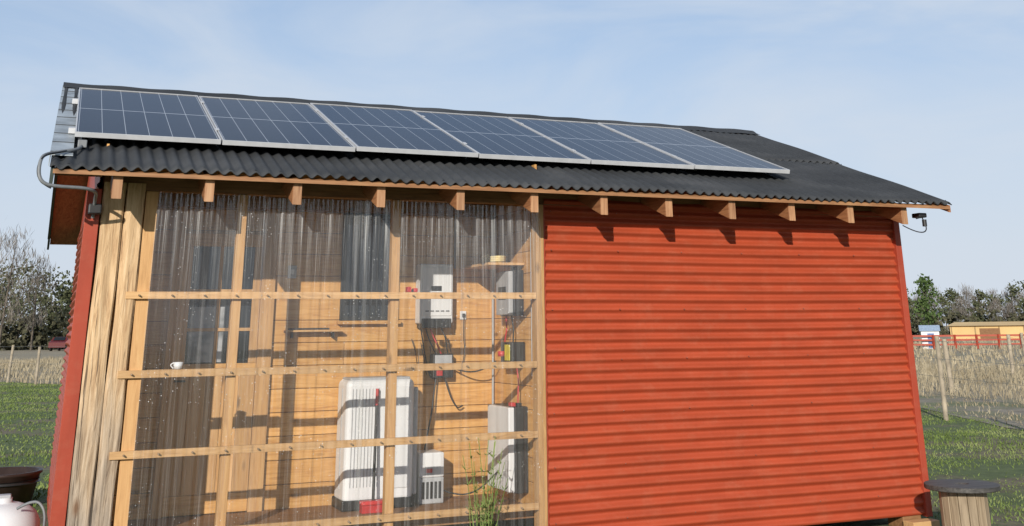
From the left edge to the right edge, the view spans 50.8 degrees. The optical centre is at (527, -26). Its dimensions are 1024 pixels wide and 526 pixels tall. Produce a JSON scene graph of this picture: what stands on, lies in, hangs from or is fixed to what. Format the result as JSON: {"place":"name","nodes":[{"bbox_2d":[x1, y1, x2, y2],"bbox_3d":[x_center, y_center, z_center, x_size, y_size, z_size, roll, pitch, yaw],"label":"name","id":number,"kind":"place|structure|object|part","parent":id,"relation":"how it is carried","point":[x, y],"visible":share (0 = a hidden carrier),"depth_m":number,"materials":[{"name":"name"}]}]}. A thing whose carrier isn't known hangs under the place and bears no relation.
{"place":"outdoors","nodes":[
{"label":"outdoors","id":0,"kind":"place"},
{"bbox_2d":[0,381,1023,525],"bbox_3d":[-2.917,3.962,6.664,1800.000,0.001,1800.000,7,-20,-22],"label":"ground","id":1,"kind":"structure","parent":0,"point":[993,473],"depth_m":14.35,"materials":[{"name":"green plant"}]},
{"bbox_2d":[0,466,42,502],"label":"dark tub","id":2,"kind":"object","parent":1,"relation":"on","point":[19,483],"visible":0.87,"depth_m":10.77,"materials":[{"name":"brown plastic"}]},
{"bbox_2d":[0,494,45,525],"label":"white water tank","id":3,"kind":"object","parent":1,"relation":"on","point":[14,513],"visible":1,"depth_m":7.11,"materials":[{"name":"white plastic"}]},
{"bbox_2d":[462,438,507,525],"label":"weed plant","id":4,"kind":"object","parent":1,"relation":"on","point":[484,506],"visible":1,"depth_m":7.71,"materials":[{"name":"green plant"}]},
{"bbox_2d":[47,82,951,525],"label":"wooden shed","id":5,"kind":"structure","parent":1,"relation":"on","point":[721,348],"depth_m":8.66,"materials":[{"name":"red paint"}]},
{"bbox_2d":[37,137,101,217],"bbox_3d":[-3.025,1.326,7.298,0.327,0.616,0.801,0,-18,-3],"label":"electrical conduit","id":6,"kind":"object","parent":5,"relation":"attached to","point":[94,208],"visible":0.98,"depth_m":7.14,"materials":[{"name":"grey painted metal"}]},
{"bbox_2d":[156,362,218,369],"bbox_3d":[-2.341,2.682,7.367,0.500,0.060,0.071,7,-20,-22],"label":"white cup","id":7,"kind":"object","parent":5,"relation":"attached to","point":[177,365],"visible":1,"depth_m":7.33,"materials":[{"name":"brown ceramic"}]},
{"bbox_2d":[288,266,296,277],"bbox_3d":[-1.915,2.420,8.762,0.070,0.100,0.020,7,-20,-22],"label":"light switch","id":8,"kind":"object","parent":5,"relation":"attached to","point":[292,271],"visible":1,"depth_m":8.76,"materials":[{"name":"grey plastic"}]},
{"bbox_2d":[283,328,342,337],"bbox_3d":[-1.724,2.878,8.649,0.460,0.075,0.098,7,-20,-22],"label":"wall shelf","id":9,"kind":"object","parent":5,"relation":"attached to","point":[292,330],"depth_m":8.62,"materials":[{"name":"brown wood"}]},
{"bbox_2d":[339,213,347,320],"bbox_3d":[-1.525,2.418,8.932,0.035,0.860,0.028,7,-20,-22],"label":"window frame","id":10,"kind":"structure","parent":5,"relation":"in","point":[345,217],"depth_m":8.93,"materials":[{"name":"metal"}]},
{"bbox_2d":[344,316,387,320],"bbox_3d":[-1.311,2.836,8.888,0.419,0.035,0.028,7,-20,-22],"label":"window frame bottom","id":11,"kind":"structure","parent":5,"relation":"in","point":[346,318],"depth_m":8.86,"materials":[{"name":"metal"}]},
{"bbox_2d":[344,218,389,315],"bbox_3d":[-1.319,2.446,9.024,0.430,0.800,0.008,7,-20,-22],"label":"window glass","id":12,"kind":"structure","parent":5,"relation":"in","point":[350,220],"depth_m":9.02,"materials":[{"name":"black"}]},
{"bbox_2d":[348,213,390,218],"bbox_3d":[-1.320,2.052,9.146,0.419,0.035,0.028,7,-20,-22],"label":"window frame top","id":13,"kind":"structure","parent":5,"relation":"in","point":[350,215],"depth_m":9.12,"materials":[{"name":"metal"}]},
{"bbox_2d":[359,389,381,513],"bbox_3d":[-1.164,3.609,8.188,0.210,0.857,0.141,7,-20,-22],"label":"broom","id":14,"kind":"object","parent":5,"relation":"on","point":[373,505],"visible":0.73,"depth_m":8.06,"materials":[{"name":"red plastic"}]},
{"bbox_2d":[331,375,417,511],"bbox_3d":[-1.187,3.657,8.456,0.600,0.938,0.335,7,-20,-22],"label":"battery cabinet","id":15,"kind":"object","parent":5,"relation":"on","point":[353,476],"visible":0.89,"depth_m":8.32,"materials":[{"name":"white plastic"}]},
{"bbox_3d":[-1.008,3.593,8.375,0.195,0.730,0.013,7,-20,-22],"label":"door","id":16,"kind":"part","parent":15,"relation":"part of","materials":[{"name":"white metal"}]},
{"bbox_2d":[405,287,417,291],"bbox_3d":[-0.876,2.378,8.132,0.080,0.038,0.060,7,-20,-22],"label":"spring clamp","id":17,"kind":"object","parent":5,"relation":"attached to","point":[408,289],"visible":0.92,"depth_m":8.11,"materials":[{"name":"red plastic"}]},
{"bbox_2d":[68,98,764,172],"bbox_3d":[-0.762,1.465,9.634,6.170,0.533,1.240,7,-20,-22],"label":"panel mounting rail","id":18,"kind":"object","parent":5,"relation":"on","point":[72,129],"visible":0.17,"depth_m":8.47,"materials":[{"name":"metal"}]},
{"bbox_2d":[75,87,220,143],"bbox_3d":[-3.083,1.118,8.686,1.020,0.042,2.000,7,1,-22],"label":"solar panel","id":19,"kind":"object","parent":18,"relation":"attached to","point":[128,115],"visible":1,"depth_m":8.45,"materials":[{"name":"glass"}]},
{"bbox_2d":[199,96,355,151],"bbox_3d":[-2.153,1.236,9.067,1.020,0.042,2.000,7,1,-22],"label":"solar panel","id":20,"kind":"object","parent":18,"relation":"attached to","point":[258,123],"visible":0.95,"depth_m":8.84,"materials":[{"name":"glass"}]},
{"bbox_2d":[310,103,478,156],"bbox_3d":[-1.219,1.343,9.442,1.020,0.044,2.000,7,1,-22],"label":"solar panel","id":21,"kind":"object","parent":18,"relation":"attached to","point":[378,129],"visible":0.96,"depth_m":9.22,"materials":[{"name":"glass"}]},
{"bbox_2d":[413,110,590,163],"bbox_3d":[-0.290,1.463,9.826,1.020,0.042,2.000,7,1,-22],"label":"solar panel","id":22,"kind":"object","parent":18,"relation":"attached to","point":[493,137],"visible":0.94,"depth_m":9.61,"materials":[{"name":"glass"}]},
{"bbox_2d":[508,117,693,168],"bbox_3d":[0.641,1.576,10.204,1.020,0.042,2.000,7,1,-22],"label":"solar panel","id":23,"kind":"object","parent":18,"relation":"attached to","point":[595,143],"visible":0.96,"depth_m":10.00,"materials":[{"name":"glass"}]},
{"bbox_2d":[598,123,789,173],"bbox_3d":[1.565,1.688,10.577,1.000,0.036,2.000,7,1,-22],"label":"solar panel","id":24,"kind":"object","parent":18,"relation":"attached to","point":[698,151],"visible":0.96,"depth_m":10.38,"materials":[{"name":"glass"}]},
{"bbox_2d":[412,449,443,504],"bbox_3d":[-0.796,3.982,8.545,0.200,0.368,0.246,7,-20,-22],"label":"inverter","id":25,"kind":"object","parent":5,"relation":"on","point":[430,477],"visible":0.85,"depth_m":8.45,"materials":[{"name":"white plastic"}]},
{"bbox_2d":[415,264,452,327],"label":"wall inverter","id":26,"kind":"structure","parent":5,"relation":"attached to","point":[434,313],"depth_m":9.03,"materials":[{"name":"white plastic"}]},
{"bbox_2d":[430,353,452,377],"bbox_3d":[-0.716,3.258,8.968,0.180,0.190,0.108,7,-20,-22],"label":"switch","id":27,"kind":"object","parent":5,"relation":"attached to","point":[442,358],"visible":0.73,"depth_m":8.93,"materials":[{"name":"black plastic"}]},
{"bbox_2d":[460,311,465,372],"bbox_3d":[-0.548,3.114,9.127,0.064,0.501,0.048,7,-20,-22],"label":"power socket","id":28,"kind":"object","parent":5,"relation":"attached to","point":[463,315],"visible":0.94,"depth_m":9.19,"materials":[{"name":"white plastic"}]},
{"bbox_2d":[411,212,531,494],"bbox_3d":[-0.341,3.092,8.928,0.554,2.188,1.126,32,-37,-59],"label":"wiring","id":29,"kind":"object","parent":5,"relation":"attached to","point":[456,406],"visible":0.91,"depth_m":8.94,"materials":[{"name":"black plastic"}]},
{"bbox_2d":[460,254,523,269],"bbox_3d":[-0.307,2.477,9.073,0.316,0.210,0.695,7,-20,-22],"label":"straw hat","id":30,"kind":"object","parent":5,"relation":"attached to","point":[488,262],"visible":0.99,"depth_m":8.90,"materials":[{"name":"beige wicker"}]},
{"bbox_2d":[488,402,527,493],"bbox_3d":[-0.163,3.737,8.556,0.158,0.650,0.485,7,-20,-22],"label":"wall battery","id":31,"kind":"object","parent":5,"relation":"attached to","point":[509,417],"depth_m":8.40,"materials":[{"name":"white plastic"}]},
{"bbox_2d":[496,270,523,315],"bbox_3d":[-0.151,2.633,8.896,0.132,0.360,0.305,7,-20,-22],"label":"breaker box","id":32,"kind":"object","parent":5,"relation":"attached to","point":[510,281],"visible":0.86,"depth_m":8.80,"materials":[{"name":"white plastic"}]},
{"bbox_2d":[498,287,505,299],"bbox_3d":[-0.212,2.627,8.874,0.004,0.100,0.160,7,-20,-22],"label":"window","id":33,"kind":"structure","parent":32,"relation":"in","point":[500,289],"depth_m":8.88,"materials":[{"name":"glass"}]},
{"bbox_2d":[498,342,524,361],"bbox_3d":[-0.140,3.062,8.697,0.163,0.180,0.250,7,-20,-22],"label":"battery switch","id":34,"kind":"object","parent":5,"relation":"attached to","point":[511,351],"visible":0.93,"depth_m":8.62,"materials":[{"name":"black plastic"}]},
{"bbox_2d":[902,213,926,232],"bbox_3d":[3.561,2.277,9.853,0.146,0.167,0.272,3,-18,-10],"label":"security camera","id":35,"kind":"object","parent":5,"relation":"attached to","point":[920,215],"visible":1,"depth_m":9.77,"materials":[{"name":"black plastic"}]},
{"bbox_2d":[903,518,939,525],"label":"wood offcut","id":36,"kind":"object","parent":1,"relation":"on","point":[925,522],"visible":1,"depth_m":9.10,"materials":[{"name":"brown wood"}]},
{"bbox_2d":[924,479,1000,525],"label":"cable spool","id":37,"kind":"object","parent":1,"relation":"on","point":[963,502],"visible":1,"depth_m":8.53,"materials":[{"name":"brown wood"}]},
{"bbox_2d":[918,336,1023,423],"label":"wire fence","id":38,"kind":"object","parent":1,"relation":"on","point":[937,341],"visible":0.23,"depth_m":19.55,"materials":[{"name":"brown wood"}]},
{"bbox_2d":[0,326,1023,423],"bbox_3d":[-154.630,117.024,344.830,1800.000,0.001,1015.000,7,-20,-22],"label":"dry field","id":39,"kind":"structure","parent":0,"point":[27,354],"depth_m":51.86,"materials":[{"name":"beige plant"}]},
{"bbox_2d":[0,345,60,384],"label":"wire fence","id":40,"kind":"object","parent":39,"relation":"on","point":[37,364],"visible":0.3,"depth_m":37.98,"materials":[{"name":"brown wood"}]},
{"bbox_2d":[48,337,67,350],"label":"red car","id":41,"kind":"object","parent":39,"relation":"on","point":[59,342],"visible":0.48,"depth_m":112.25,"materials":[{"name":"paint"}]},
{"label":"rear window","id":42,"kind":"part","parent":41,"relation":"part of","materials":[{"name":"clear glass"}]},
{"bbox_2d":[0,215,1023,349],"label":"distant trees","id":43,"kind":"object","parent":39,"relation":"on","point":[18,305],"visible":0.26,"depth_m":136.40,"materials":[{"name":"green plant"}]},
{"bbox_2d":[0,306,1023,350],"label":"scrub","id":44,"kind":"object","parent":39,"relation":"on","point":[9,339],"visible":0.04,"depth_m":124.90,"materials":[{"name":"beige plant"}]},
{"bbox_2d":[911,273,941,324],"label":"green tree","id":45,"kind":"object","parent":39,"relation":"on","point":[923,301],"visible":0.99,"depth_m":100.32,"materials":[{"name":"green plant"}]},
{"bbox_2d":[918,325,940,348],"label":"white kiosk","id":46,"kind":"object","parent":39,"relation":"on","point":[929,329],"visible":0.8,"depth_m":75.98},
{"bbox_2d":[927,333,933,347],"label":"doorway","id":47,"kind":"structure","parent":46,"relation":"in","point":[929,342],"depth_m":75.82,"materials":[{"name":"blue"}]},
{"bbox_2d":[912,334,1023,348],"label":"red board fence","id":48,"kind":"object","parent":39,"relation":"on","point":[976,339],"visible":0.23,"depth_m":75.10,"materials":[{"name":"paint"}]},
{"bbox_2d":[942,333,1023,392],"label":"wire fence","id":49,"kind":"object","parent":39,"relation":"on","point":[947,363],"visible":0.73,"depth_m":29.07,"materials":[{"name":"brown wood"}]},
{"bbox_2d":[0,0,1023,336],"label":"sky","id":50,"kind":"structure","parent":0,"point":[925,96],"materials":[{"name":"blue"}]},
{"bbox_2d":[919,396,1023,429],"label":"dirt track","id":51,"kind":"structure","parent":0,"point":[1003,408],"depth_m":21.85,"materials":[{"name":"grey gravel"}]},
{"bbox_2d":[947,321,1023,338],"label":"yellow barn","id":52,"kind":"structure","parent":0,"point":[979,328],"depth_m":113.20,"materials":[{"name":"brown wood"}]},
{"bbox_2d":[979,328,1000,338],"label":"doorway","id":53,"kind":"structure","parent":52,"relation":"in","point":[983,331],"depth_m":112.57,"materials":[{"name":"brown wood"}]}
]}

